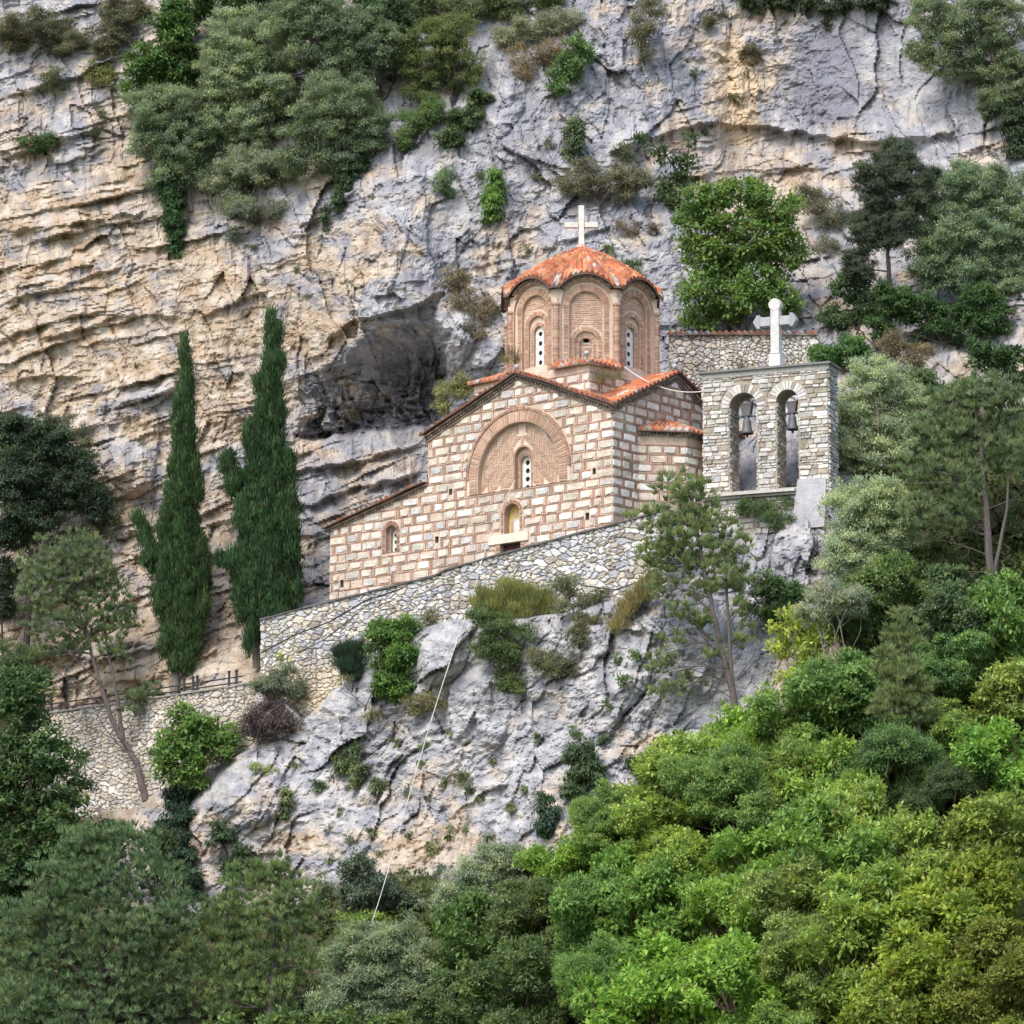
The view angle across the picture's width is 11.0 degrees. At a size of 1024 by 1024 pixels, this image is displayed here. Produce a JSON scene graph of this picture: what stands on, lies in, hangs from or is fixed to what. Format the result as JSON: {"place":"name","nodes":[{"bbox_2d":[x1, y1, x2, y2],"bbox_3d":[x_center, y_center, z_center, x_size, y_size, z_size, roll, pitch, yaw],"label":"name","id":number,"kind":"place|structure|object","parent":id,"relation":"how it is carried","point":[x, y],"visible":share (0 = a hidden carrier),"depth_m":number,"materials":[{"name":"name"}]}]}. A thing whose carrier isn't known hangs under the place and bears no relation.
{"place":"outdoors","nodes":[
{"label":"outdoors","id":0,"kind":"place"},
{"bbox_2d":[0,0,1023,1023],"bbox_3d":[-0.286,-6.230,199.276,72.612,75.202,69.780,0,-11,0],"label":"cliff","id":1,"kind":"structure","parent":0,"point":[102,300],"depth_m":218.84,"materials":[{"name":"grey stone"}]},
{"bbox_2d":[0,662,100,908],"bbox_3d":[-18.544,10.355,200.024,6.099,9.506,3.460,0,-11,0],"label":"broadleaf tree","id":2,"kind":"object","parent":1,"relation":"on","point":[30,765],"visible":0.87,"depth_m":199.67,"materials":[{"name":"green plant"}]},
{"bbox_2d":[0,407,114,663],"bbox_3d":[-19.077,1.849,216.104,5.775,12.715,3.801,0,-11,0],"label":"broadleaf tree","id":3,"kind":"object","parent":1,"relation":"on","point":[38,450],"visible":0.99,"depth_m":216.43,"materials":[{"name":"green plant"}]},
{"bbox_2d":[0,0,158,68],"bbox_3d":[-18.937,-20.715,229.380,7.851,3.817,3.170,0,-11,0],"label":"shrub","id":4,"kind":"object","parent":1,"relation":"on","point":[114,13],"visible":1,"depth_m":228.97,"materials":[{"name":"green plant"}]},
{"bbox_2d":[12,524,167,801],"bbox_3d":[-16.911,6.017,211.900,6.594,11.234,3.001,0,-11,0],"label":"pine tree","id":5,"kind":"object","parent":1,"relation":"on","point":[81,555],"visible":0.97,"depth_m":212.02,"materials":[{"name":"green plant"}]},
{"bbox_2d":[0,816,213,1023],"bbox_3d":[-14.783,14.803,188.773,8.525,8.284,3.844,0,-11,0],"label":"pine tree","id":6,"kind":"object","parent":1,"relation":"on","point":[98,1009],"visible":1,"depth_m":188.57,"materials":[{"name":"green plant"}]},
{"bbox_2d":[33,682,255,816],"bbox_3d":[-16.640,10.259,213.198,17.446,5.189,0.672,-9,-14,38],"label":"path wall","id":7,"kind":"structure","parent":1,"relation":"on","point":[111,768],"depth_m":211.89,"materials":[{"name":"stone"}]},
{"bbox_2d":[114,0,214,113],"bbox_3d":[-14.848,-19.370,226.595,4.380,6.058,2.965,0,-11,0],"label":"broadleaf tree","id":8,"kind":"object","parent":1,"relation":"on","point":[176,26],"visible":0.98,"depth_m":226.18,"materials":[{"name":"green plant"}]},
{"bbox_2d":[152,170,189,259],"bbox_3d":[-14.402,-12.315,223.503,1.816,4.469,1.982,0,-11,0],"label":"ivy curtain","id":9,"kind":"object","parent":1,"relation":"hanging from","point":[173,205],"visible":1,"depth_m":223.24,"materials":[{"name":"green plant"}]},
{"bbox_2d":[127,325,216,693],"bbox_3d":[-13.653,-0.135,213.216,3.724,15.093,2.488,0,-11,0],"label":"cypress tree","id":10,"kind":"object","parent":1,"relation":"on","point":[181,601],"visible":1,"depth_m":212.40,"materials":[{"name":"green plant"}]},
{"bbox_2d":[119,76,235,211],"bbox_3d":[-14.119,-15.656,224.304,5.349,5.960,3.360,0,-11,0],"label":"olive tree","id":11,"kind":"object","parent":1,"relation":"on","point":[168,138],"visible":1,"depth_m":223.96,"materials":[{"name":"green plant"}]},
{"bbox_2d":[149,783,210,902],"bbox_3d":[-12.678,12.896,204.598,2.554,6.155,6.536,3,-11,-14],"label":"ivy curtain","id":12,"kind":"object","parent":1,"relation":"hanging from","point":[177,804],"visible":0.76,"depth_m":205.21,"materials":[{"name":"green plant"}]},
{"bbox_2d":[145,698,247,796],"bbox_3d":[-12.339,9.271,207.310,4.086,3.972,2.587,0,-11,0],"label":"shrub","id":13,"kind":"object","parent":1,"relation":"on","point":[194,753],"visible":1,"depth_m":206.91,"materials":[{"name":"green plant"}]},
{"bbox_2d":[194,138,298,219],"bbox_3d":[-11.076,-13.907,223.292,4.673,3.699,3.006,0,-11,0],"label":"olive tree","id":14,"kind":"object","parent":1,"relation":"on","point":[262,171],"visible":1,"depth_m":222.88,"materials":[{"name":"green plant"}]},
{"bbox_2d":[191,1,312,164],"bbox_3d":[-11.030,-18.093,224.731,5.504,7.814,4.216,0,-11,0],"label":"olive tree","id":15,"kind":"object","parent":1,"relation":"on","point":[255,66],"visible":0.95,"depth_m":224.19,"materials":[{"name":"green plant"}]},
{"bbox_2d":[174,848,330,1021],"bbox_3d":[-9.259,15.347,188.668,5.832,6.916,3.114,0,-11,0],"label":"pine tree","id":16,"kind":"object","parent":1,"relation":"on","point":[268,949],"visible":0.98,"depth_m":188.37,"materials":[{"name":"green plant"}]},
{"bbox_2d":[210,299,309,667],"bbox_3d":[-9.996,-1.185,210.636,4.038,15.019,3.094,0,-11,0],"label":"cypress tree","id":17,"kind":"object","parent":1,"relation":"on","point":[262,565],"visible":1,"depth_m":209.81,"materials":[{"name":"green plant"}]},
{"bbox_2d":[224,682,306,748],"bbox_3d":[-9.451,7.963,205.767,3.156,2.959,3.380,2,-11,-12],"label":"dead bush","id":18,"kind":"object","parent":1,"relation":"on","point":[261,720],"visible":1,"depth_m":205.24,"materials":[{"name":"brown plant"}]},
{"bbox_2d":[259,0,402,151],"bbox_3d":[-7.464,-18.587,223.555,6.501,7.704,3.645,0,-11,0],"label":"olive tree","id":19,"kind":"object","parent":1,"relation":"on","point":[304,19],"visible":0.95,"depth_m":223.14,"materials":[{"name":"green plant"}]},
{"bbox_2d":[201,1000,460,1023],"bbox_3d":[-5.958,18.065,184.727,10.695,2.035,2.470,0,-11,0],"label":"broadleaf tree","id":20,"kind":"object","parent":1,"relation":"on","point":[330,1018],"visible":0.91,"depth_m":184.45,"materials":[{"name":"green plant"}]},
{"bbox_2d":[270,67,397,178],"bbox_3d":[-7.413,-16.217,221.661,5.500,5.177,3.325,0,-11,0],"label":"olive tree","id":21,"kind":"object","parent":1,"relation":"on","point":[332,123],"visible":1,"depth_m":221.34,"materials":[{"name":"green plant"}]},
{"bbox_2d":[302,906,449,1023],"bbox_3d":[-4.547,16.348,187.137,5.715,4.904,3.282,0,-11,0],"label":"olive tree","id":22,"kind":"object","parent":1,"relation":"on","point":[394,957],"visible":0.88,"depth_m":186.57,"materials":[{"name":"green plant"}]},
{"bbox_2d":[331,846,430,920],"bbox_3d":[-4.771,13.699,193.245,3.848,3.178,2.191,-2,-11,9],"label":"shrub","id":23,"kind":"object","parent":1,"relation":"on","point":[365,889],"visible":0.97,"depth_m":193.26,"materials":[{"name":"green plant"}]},
{"bbox_2d":[359,610,423,705],"bbox_3d":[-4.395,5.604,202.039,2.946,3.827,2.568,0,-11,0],"label":"shrub","id":24,"kind":"object","parent":1,"relation":"on","point":[392,638],"visible":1,"depth_m":201.75,"materials":[{"name":"green plant"}]},
{"bbox_2d":[404,968,478,1023],"bbox_3d":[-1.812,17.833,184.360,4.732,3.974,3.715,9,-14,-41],"label":"tree","id":25,"kind":"object","parent":1,"relation":"on","point":[445,1008],"visible":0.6,"depth_m":183.03,"materials":[{"name":"green plant"}]},
{"bbox_2d":[392,8,491,103],"bbox_3d":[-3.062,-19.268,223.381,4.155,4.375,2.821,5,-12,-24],"label":"shrub","id":26,"kind":"object","parent":1,"relation":"on","point":[413,55],"visible":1,"depth_m":223.08,"materials":[{"name":"green plant"}]},
{"bbox_2d":[431,82,495,153],"bbox_3d":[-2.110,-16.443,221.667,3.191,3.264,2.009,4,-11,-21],"label":"shrub","id":27,"kind":"object","parent":1,"relation":"on","point":[460,123],"visible":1,"depth_m":221.54,"materials":[{"name":"green plant"}]},
{"bbox_2d":[434,262,499,339],"bbox_3d":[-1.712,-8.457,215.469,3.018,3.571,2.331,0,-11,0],"label":"shrub","id":28,"kind":"object","parent":1,"relation":"on","point":[486,304],"visible":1,"depth_m":215.44,"materials":[{"name":"green plant"}]},
{"bbox_2d":[260,509,682,717],"bbox_3d":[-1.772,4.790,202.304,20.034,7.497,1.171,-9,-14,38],"label":"terrace wall","id":29,"kind":"structure","parent":1,"relation":"on","point":[599,556],"depth_m":202.52,"materials":[{"name":"stone"}]},
{"bbox_2d":[417,838,530,915],"bbox_3d":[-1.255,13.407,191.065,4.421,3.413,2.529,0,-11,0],"label":"olive tree","id":30,"kind":"object","parent":1,"relation":"on","point":[499,868],"visible":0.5,"depth_m":190.74,"materials":[{"name":"green plant"}]},
{"bbox_2d":[425,880,533,998],"bbox_3d":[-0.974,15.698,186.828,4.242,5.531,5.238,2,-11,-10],"label":"tree","id":31,"kind":"object","parent":1,"relation":"on","point":[459,923],"visible":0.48,"depth_m":185.92,"materials":[{"name":"green plant"}]},
{"bbox_2d":[406,0,567,23],"bbox_3d":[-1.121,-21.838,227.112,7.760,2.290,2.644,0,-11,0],"label":"shrub","id":32,"kind":"object","parent":1,"relation":"on","point":[512,7],"visible":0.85,"depth_m":226.83,"materials":[{"name":"green plant"}]},
{"bbox_2d":[444,875,554,972],"bbox_3d":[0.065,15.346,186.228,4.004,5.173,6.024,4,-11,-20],"label":"tree","id":33,"kind":"object","parent":1,"relation":"on","point":[511,915],"visible":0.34,"depth_m":184.82,"materials":[{"name":"green plant"}]},
{"bbox_2d":[460,601,542,697],"bbox_3d":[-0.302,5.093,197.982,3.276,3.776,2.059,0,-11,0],"label":"shrub","id":34,"kind":"object","parent":1,"relation":"on","point":[494,624],"visible":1,"depth_m":197.89,"materials":[{"name":"green plant"}]},
{"bbox_2d":[466,573,556,621],"bbox_3d":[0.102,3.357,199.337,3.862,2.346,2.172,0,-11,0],"label":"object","id":35,"kind":"object","parent":1,"relation":"on","point":[519,596],"visible":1,"depth_m":198.98,"materials":[{"name":"green plant"}]},
{"bbox_2d":[0,397,1023,1023],"bbox_3d":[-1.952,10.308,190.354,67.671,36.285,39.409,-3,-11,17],"label":"undergrowth","id":36,"kind":"object","parent":1,"relation":"on","point":[1008,539],"visible":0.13,"depth_m":195.88,"materials":[{"name":"green plant"}]},
{"bbox_2d":[447,932,578,1023],"bbox_3d":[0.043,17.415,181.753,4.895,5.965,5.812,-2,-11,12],"label":"tree","id":37,"kind":"object","parent":1,"relation":"on","point":[512,980],"visible":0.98,"depth_m":180.89,"materials":[{"name":"green plant"}]},
{"bbox_2d":[321,205,744,599],"bbox_3d":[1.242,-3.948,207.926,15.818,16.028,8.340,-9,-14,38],"label":"church","id":38,"kind":"structure","parent":1,"relation":"on","point":[560,437],"depth_m":204.44,"materials":[{"name":"stone"}]},
{"bbox_2d":[487,3,588,50],"bbox_3d":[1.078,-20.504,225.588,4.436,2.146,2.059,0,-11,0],"label":"shrub","id":39,"kind":"object","parent":1,"relation":"on","point":[538,29],"visible":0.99,"depth_m":225.31,"materials":[{"name":"green plant"}]},
{"bbox_2d":[512,835,604,887],"bbox_3d":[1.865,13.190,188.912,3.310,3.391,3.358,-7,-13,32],"label":"tree","id":40,"kind":"object","parent":1,"relation":"on","point":[536,857],"visible":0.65,"depth_m":188.27,"materials":[{"name":"green plant"}]},
{"bbox_2d":[522,608,604,684],"bbox_3d":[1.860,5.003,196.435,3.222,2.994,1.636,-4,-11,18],"label":"shrub","id":41,"kind":"object","parent":1,"relation":"on","point":[556,671],"visible":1,"depth_m":196.29,"materials":[{"name":"green plant"}]},
{"bbox_2d":[543,28,598,97],"bbox_3d":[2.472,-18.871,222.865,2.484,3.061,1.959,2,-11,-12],"label":"shrub","id":42,"kind":"object","parent":1,"relation":"on","point":[571,61],"visible":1,"depth_m":222.61,"materials":[{"name":"green plant"}]},
{"bbox_2d":[556,733,612,802],"bbox_3d":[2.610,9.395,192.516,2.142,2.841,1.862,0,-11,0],"label":"shrub","id":43,"kind":"object","parent":1,"relation":"on","point":[583,763],"visible":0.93,"depth_m":192.30,"materials":[{"name":"green plant"}]},
{"bbox_2d":[548,926,651,1022],"bbox_3d":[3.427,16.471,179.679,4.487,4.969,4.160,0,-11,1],"label":"tree","id":44,"kind":"object","parent":1,"relation":"on","point":[569,968],"visible":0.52,"depth_m":179.36,"materials":[{"name":"green plant"}]},
{"bbox_2d":[550,154,657,212],"bbox_3d":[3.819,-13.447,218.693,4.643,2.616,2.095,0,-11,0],"label":"shrub","id":45,"kind":"object","parent":1,"relation":"on","point":[626,186],"visible":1,"depth_m":218.50,"materials":[{"name":"green plant"}]},
{"bbox_2d":[564,776,648,853],"bbox_3d":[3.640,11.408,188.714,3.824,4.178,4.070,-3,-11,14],"label":"tree","id":46,"kind":"object","parent":1,"relation":"on","point":[593,825],"visible":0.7,"depth_m":188.04,"materials":[{"name":"green plant"}]},
{"bbox_2d":[544,862,673,957],"bbox_3d":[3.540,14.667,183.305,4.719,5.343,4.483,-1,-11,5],"label":"tree","id":47,"kind":"object","parent":1,"relation":"on","point":[582,902],"visible":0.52,"depth_m":182.54,"materials":[{"name":"green plant"}]},
{"bbox_2d":[568,960,699,1023],"bbox_3d":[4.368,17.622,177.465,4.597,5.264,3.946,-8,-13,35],"label":"tree","id":48,"kind":"object","parent":1,"relation":"on","point":[635,1000],"visible":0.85,"depth_m":176.66,"materials":[{"name":"green plant"}]},
{"bbox_2d":[568,920,740,1023],"bbox_3d":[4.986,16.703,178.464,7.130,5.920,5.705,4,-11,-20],"label":"tree","id":49,"kind":"object","parent":1,"relation":"on","point":[657,955],"visible":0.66,"depth_m":176.95,"materials":[{"name":"green plant"}]},
{"bbox_2d":[589,848,724,952],"bbox_3d":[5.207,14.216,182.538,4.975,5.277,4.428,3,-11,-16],"label":"tree","id":50,"kind":"object","parent":1,"relation":"on","point":[644,898],"visible":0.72,"depth_m":181.61,"materials":[{"name":"green plant"}]},
{"bbox_2d":[608,791,715,866],"bbox_3d":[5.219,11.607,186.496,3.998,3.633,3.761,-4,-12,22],"label":"tree","id":51,"kind":"object","parent":1,"relation":"on","point":[643,824],"visible":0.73,"depth_m":186.01,"materials":[{"name":"green plant"}]},
{"bbox_2d":[606,723,725,823],"bbox_3d":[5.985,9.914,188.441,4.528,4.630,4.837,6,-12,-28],"label":"tree","id":52,"kind":"object","parent":1,"relation":"on","point":[675,743],"visible":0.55,"depth_m":187.94,"materials":[{"name":"green plant"}]},
{"bbox_2d":[630,130,701,212],"bbox_3d":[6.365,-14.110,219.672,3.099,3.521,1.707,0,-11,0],"label":"shrub","id":53,"kind":"object","parent":1,"relation":"on","point":[680,178],"visible":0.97,"depth_m":219.54,"materials":[{"name":"green plant"}]},
{"bbox_2d":[633,826,726,920],"bbox_3d":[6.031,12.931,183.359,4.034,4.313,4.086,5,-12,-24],"label":"tree","id":54,"kind":"object","parent":1,"relation":"on","point":[685,852],"visible":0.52,"depth_m":182.66,"materials":[{"name":"green plant"}]},
{"bbox_2d":[620,464,779,723],"bbox_3d":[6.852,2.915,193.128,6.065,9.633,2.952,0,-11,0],"label":"pine tree","id":55,"kind":"object","parent":1,"relation":"on","point":[668,544],"visible":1,"depth_m":193.21,"materials":[{"name":"green plant"}]},
{"bbox_2d":[655,725,789,836],"bbox_3d":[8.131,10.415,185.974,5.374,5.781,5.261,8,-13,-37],"label":"tree","id":56,"kind":"object","parent":1,"relation":"on","point":[713,784],"visible":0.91,"depth_m":184.86,"materials":[{"name":"green plant"}]},
{"bbox_2d":[678,864,767,958],"bbox_3d":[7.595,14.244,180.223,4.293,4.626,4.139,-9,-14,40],"label":"tree","id":57,"kind":"object","parent":1,"relation":"on","point":[728,906],"visible":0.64,"depth_m":179.80,"materials":[{"name":"green plant"}]},
{"bbox_2d":[658,926,797,1023],"bbox_3d":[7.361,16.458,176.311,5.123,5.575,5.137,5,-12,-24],"label":"tree","id":58,"kind":"object","parent":1,"relation":"on","point":[729,962],"visible":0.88,"depth_m":175.50,"materials":[{"name":"green plant"}]},
{"bbox_2d":[664,174,816,331],"bbox_3d":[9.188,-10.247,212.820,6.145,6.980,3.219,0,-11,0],"label":"fig tree","id":59,"kind":"object","parent":1,"relation":"on","point":[747,289],"visible":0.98,"depth_m":212.31,"materials":[{"name":"green plant"}]},
{"bbox_2d":[667,330,819,388],"bbox_3d":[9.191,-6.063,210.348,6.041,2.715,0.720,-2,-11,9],"label":"garden wall","id":60,"kind":"structure","parent":1,"relation":"on","point":[692,354],"depth_m":210.32,"materials":[{"name":"stone"}]},
{"bbox_2d":[701,823,825,899],"bbox_3d":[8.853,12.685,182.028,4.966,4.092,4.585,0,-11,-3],"label":"tree","id":61,"kind":"object","parent":1,"relation":"on","point":[739,852],"visible":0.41,"depth_m":181.94,"materials":[{"name":"green plant"}]},
{"bbox_2d":[698,298,840,534],"bbox_3d":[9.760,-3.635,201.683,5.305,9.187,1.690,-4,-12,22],"label":"bell wall","id":62,"kind":"structure","parent":1,"relation":"on","point":[775,385],"depth_m":201.21,"materials":[{"name":"stone"}]},
{"bbox_2d":[742,564,808,634],"bbox_3d":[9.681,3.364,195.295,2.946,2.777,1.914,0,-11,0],"label":"shrub","id":63,"kind":"object","parent":1,"relation":"on","point":[781,595],"visible":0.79,"depth_m":194.96,"materials":[{"name":"green plant"}]},
{"bbox_2d":[738,736,827,827],"bbox_3d":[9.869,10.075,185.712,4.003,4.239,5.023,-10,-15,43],"label":"tree","id":64,"kind":"object","parent":1,"relation":"on","point":[789,758],"visible":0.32,"depth_m":184.89,"materials":[{"name":"green plant"}]},
{"bbox_2d":[736,847,844,944],"bbox_3d":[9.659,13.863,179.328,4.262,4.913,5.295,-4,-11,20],"label":"tree","id":65,"kind":"object","parent":1,"relation":"on","point":[767,886],"visible":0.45,"depth_m":178.39,"materials":[{"name":"green plant"}]},
{"bbox_2d":[745,912,849,1017],"bbox_3d":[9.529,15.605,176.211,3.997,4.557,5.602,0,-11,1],"label":"tree","id":66,"kind":"object","parent":1,"relation":"on","point":[775,952],"visible":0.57,"depth_m":174.71,"materials":[{"name":"green plant"}]},
{"bbox_2d":[762,601,840,695],"bbox_3d":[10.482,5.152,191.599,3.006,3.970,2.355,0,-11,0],"label":"shrub","id":67,"kind":"object","parent":1,"relation":"on","point":[804,640],"visible":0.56,"depth_m":191.66,"materials":[{"name":"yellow plant"}]},
{"bbox_2d":[738,676,865,774],"bbox_3d":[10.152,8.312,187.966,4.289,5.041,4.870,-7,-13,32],"label":"tree","id":68,"kind":"object","parent":1,"relation":"on","point":[765,708],"visible":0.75,"depth_m":187.13,"materials":[{"name":"green plant"}]},
{"bbox_2d":[733,0,898,16],"bbox_3d":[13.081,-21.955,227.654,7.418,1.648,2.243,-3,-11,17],"label":"shrub","id":69,"kind":"object","parent":1,"relation":"on","point":[825,7],"visible":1,"depth_m":227.52,"materials":[{"name":"green plant"}]},
{"bbox_2d":[789,574,874,665],"bbox_3d":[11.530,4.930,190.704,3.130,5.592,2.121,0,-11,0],"label":"tree","id":70,"kind":"object","parent":1,"relation":"on","point":[851,596],"visible":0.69,"depth_m":190.83,"materials":[{"name":"green plant"}]},
{"bbox_2d":[766,783,901,913],"bbox_3d":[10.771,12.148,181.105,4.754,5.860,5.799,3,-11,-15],"label":"tree","id":71,"kind":"object","parent":1,"relation":"on","point":[798,827],"visible":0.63,"depth_m":179.83,"materials":[{"name":"green plant"}]},
{"bbox_2d":[768,726,899,820],"bbox_3d":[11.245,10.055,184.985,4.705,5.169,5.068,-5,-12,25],"label":"tree","id":72,"kind":"object","parent":1,"relation":"on","point":[827,755],"visible":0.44,"depth_m":184.47,"materials":[{"name":"green plant"}]},
{"bbox_2d":[781,918,910,1023],"bbox_3d":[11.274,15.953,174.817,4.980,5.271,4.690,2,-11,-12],"label":"tree","id":73,"kind":"object","parent":1,"relation":"on","point":[844,984],"visible":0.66,"depth_m":174.43,"materials":[{"name":"green plant"}]},
{"bbox_2d":[814,263,884,335],"bbox_3d":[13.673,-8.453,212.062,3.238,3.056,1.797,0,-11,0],"label":"shrub","id":74,"kind":"object","parent":1,"relation":"on","point":[864,303],"visible":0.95,"depth_m":211.78,"materials":[{"name":"green plant"}]},
{"bbox_2d":[780,645,929,744],"bbox_3d":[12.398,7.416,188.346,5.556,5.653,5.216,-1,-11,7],"label":"tree","id":75,"kind":"object","parent":1,"relation":"on","point":[852,679],"visible":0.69,"depth_m":187.54,"materials":[{"name":"green plant"}]},
{"bbox_2d":[811,581,903,654],"bbox_3d":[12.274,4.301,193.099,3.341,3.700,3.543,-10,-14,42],"label":"tree","id":76,"kind":"object","parent":1,"relation":"on","point":[850,629],"visible":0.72,"depth_m":192.49,"materials":[{"name":"green plant"}]},
{"bbox_2d":[806,767,919,874],"bbox_3d":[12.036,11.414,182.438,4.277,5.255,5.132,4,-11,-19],"label":"tree","id":77,"kind":"object","parent":1,"relation":"on","point":[859,803],"visible":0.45,"depth_m":182.07,"materials":[{"name":"green plant"}]},
{"bbox_2d":[788,848,948,970],"bbox_3d":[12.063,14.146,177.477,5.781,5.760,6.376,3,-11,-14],"label":"tree","id":78,"kind":"object","parent":1,"relation":"on","point":[841,898],"visible":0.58,"depth_m":176.77,"materials":[{"name":"green plant"}]},
{"bbox_2d":[810,471,930,581],"bbox_3d":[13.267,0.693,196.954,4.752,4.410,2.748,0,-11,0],"label":"flowering shrub","id":79,"kind":"object","parent":1,"relation":"on","point":[862,513],"visible":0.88,"depth_m":196.61,"materials":[{"name":"green plant"}]},
{"bbox_2d":[837,349,932,477],"bbox_3d":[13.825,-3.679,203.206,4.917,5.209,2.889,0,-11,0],"label":"flowering shrub","id":80,"kind":"object","parent":1,"relation":"on","point":[877,390],"visible":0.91,"depth_m":202.82,"materials":[{"name":"green plant"}]},
{"bbox_2d":[825,712,947,820],"bbox_3d":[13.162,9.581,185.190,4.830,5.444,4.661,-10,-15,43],"label":"tree","id":81,"kind":"object","parent":1,"relation":"on","point":[906,749],"visible":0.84,"depth_m":183.87,"materials":[{"name":"green plant"}]},
{"bbox_2d":[836,132,943,332],"bbox_3d":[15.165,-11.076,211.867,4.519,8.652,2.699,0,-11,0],"label":"broadleaf tree","id":82,"kind":"object","parent":1,"relation":"on","point":[876,225],"visible":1,"depth_m":211.74,"materials":[{"name":"green plant"}]},
{"bbox_2d":[840,547,940,639],"bbox_3d":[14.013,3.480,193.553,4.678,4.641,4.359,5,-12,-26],"label":"tree","id":83,"kind":"object","parent":1,"relation":"on","point":[890,574],"visible":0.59,"depth_m":192.72,"materials":[{"name":"green plant"}]},
{"bbox_2d":[844,981,968,1023],"bbox_3d":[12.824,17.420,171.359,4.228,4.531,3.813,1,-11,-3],"label":"tree","id":84,"kind":"object","parent":1,"relation":"on","point":[894,1011],"visible":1,"depth_m":170.97,"materials":[{"name":"green plant"}]},
{"bbox_2d":[862,602,952,736],"bbox_3d":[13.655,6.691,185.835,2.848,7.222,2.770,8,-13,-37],"label":"pine tree","id":85,"kind":"object","parent":1,"relation":"on","point":[911,706],"visible":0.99,"depth_m":185.77,"materials":[{"name":"green plant"}]},
{"bbox_2d":[829,931,992,1023],"bbox_3d":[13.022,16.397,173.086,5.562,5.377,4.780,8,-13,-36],"label":"tree","id":86,"kind":"object","parent":1,"relation":"on","point":[915,965],"visible":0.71,"depth_m":172.02,"materials":[{"name":"green plant"}]},
{"bbox_2d":[853,874,997,991],"bbox_3d":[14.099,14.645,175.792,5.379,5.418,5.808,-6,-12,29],"label":"tree","id":87,"kind":"object","parent":1,"relation":"on","point":[923,906],"visible":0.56,"depth_m":175.01,"materials":[{"name":"green plant"}]},
{"bbox_2d":[868,807,994,896],"bbox_3d":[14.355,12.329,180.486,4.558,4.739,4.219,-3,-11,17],"label":"tree","id":88,"kind":"object","parent":1,"relation":"on","point":[928,860],"visible":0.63,"depth_m":180.50,"materials":[{"name":"green plant"}]},
{"bbox_2d":[885,753,986,834],"bbox_3d":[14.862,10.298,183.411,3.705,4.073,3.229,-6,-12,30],"label":"tree","id":89,"kind":"object","parent":1,"relation":"on","point":[940,797],"visible":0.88,"depth_m":182.55,"materials":[{"name":"green plant"}]},
{"bbox_2d":[859,276,1017,350],"bbox_3d":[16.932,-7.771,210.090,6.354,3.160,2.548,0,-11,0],"label":"shrub","id":90,"kind":"object","parent":1,"relation":"on","point":[903,304],"visible":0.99,"depth_m":209.71,"materials":[{"name":"green plant"}]},
{"bbox_2d":[886,562,1003,663],"bbox_3d":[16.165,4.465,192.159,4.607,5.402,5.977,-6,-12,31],"label":"tree","id":91,"kind":"object","parent":1,"relation":"on","point":[947,605],"visible":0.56,"depth_m":190.31,"materials":[{"name":"green plant"}]},
{"bbox_2d":[897,628,999,708],"bbox_3d":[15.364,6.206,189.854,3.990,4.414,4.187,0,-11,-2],"label":"tree","id":92,"kind":"object","parent":1,"relation":"on","point":[948,664],"visible":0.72,"depth_m":188.81,"materials":[{"name":"green plant"}]},
{"bbox_2d":[890,368,1023,579],"bbox_3d":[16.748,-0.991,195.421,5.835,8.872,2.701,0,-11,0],"label":"pine tree","id":93,"kind":"object","parent":1,"relation":"on","point":[970,395],"visible":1,"depth_m":195.33,"materials":[{"name":"green plant"}]},
{"bbox_2d":[897,155,1023,305],"bbox_3d":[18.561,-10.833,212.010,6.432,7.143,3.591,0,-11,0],"label":"olive tree","id":94,"kind":"object","parent":1,"relation":"on","point":[991,247],"visible":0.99,"depth_m":211.76,"materials":[{"name":"green plant"}]},
{"bbox_2d":[899,0,1023,120],"bbox_3d":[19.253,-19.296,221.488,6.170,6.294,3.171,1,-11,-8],"label":"olive tree","id":95,"kind":"object","parent":1,"relation":"on","point":[992,39],"visible":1,"depth_m":221.05,"materials":[{"name":"green plant"}]},
{"bbox_2d":[914,713,1023,836],"bbox_3d":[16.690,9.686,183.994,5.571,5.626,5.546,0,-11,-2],"label":"tree","id":96,"kind":"object","parent":1,"relation":"on","point":[986,753],"visible":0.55,"depth_m":182.90,"materials":[{"name":"green plant"}]},
{"bbox_2d":[921,832,1023,964],"bbox_3d":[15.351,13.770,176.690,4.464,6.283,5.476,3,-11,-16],"label":"tree","id":97,"kind":"object","parent":1,"relation":"on","point":[987,874],"visible":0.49,"depth_m":176.06,"materials":[{"name":"green plant"}]},
{"bbox_2d":[923,913,1023,1023],"bbox_3d":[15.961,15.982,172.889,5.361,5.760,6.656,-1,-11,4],"label":"tree","id":98,"kind":"object","parent":1,"relation":"on","point":[994,949],"visible":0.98,"depth_m":171.54,"materials":[{"name":"green plant"}]},
{"bbox_2d":[932,782,1023,889],"bbox_3d":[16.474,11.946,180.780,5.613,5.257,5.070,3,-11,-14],"label":"tree","id":99,"kind":"object","parent":1,"relation":"on","point":[984,812],"visible":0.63,"depth_m":179.73,"materials":[{"name":"green plant"}]},
{"bbox_2d":[957,562,1023,683],"bbox_3d":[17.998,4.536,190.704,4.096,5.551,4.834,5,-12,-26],"label":"tree","id":100,"kind":"object","parent":1,"relation":"on","point":[999,594],"visible":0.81,"depth_m":189.65,"materials":[{"name":"green plant"}]},
{"bbox_2d":[962,653,1023,743],"bbox_3d":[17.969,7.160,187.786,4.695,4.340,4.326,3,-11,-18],"label":"tree","id":101,"kind":"object","parent":1,"relation":"on","point":[1000,690],"visible":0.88,"depth_m":187.09,"materials":[{"name":"green plant"}]},
{"bbox_2d":[963,336,1023,393],"bbox_3d":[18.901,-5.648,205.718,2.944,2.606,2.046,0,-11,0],"label":"shrub","id":102,"kind":"object","parent":1,"relation":"on","point":[983,353],"visible":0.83,"depth_m":205.55,"materials":[{"name":"green plant"}]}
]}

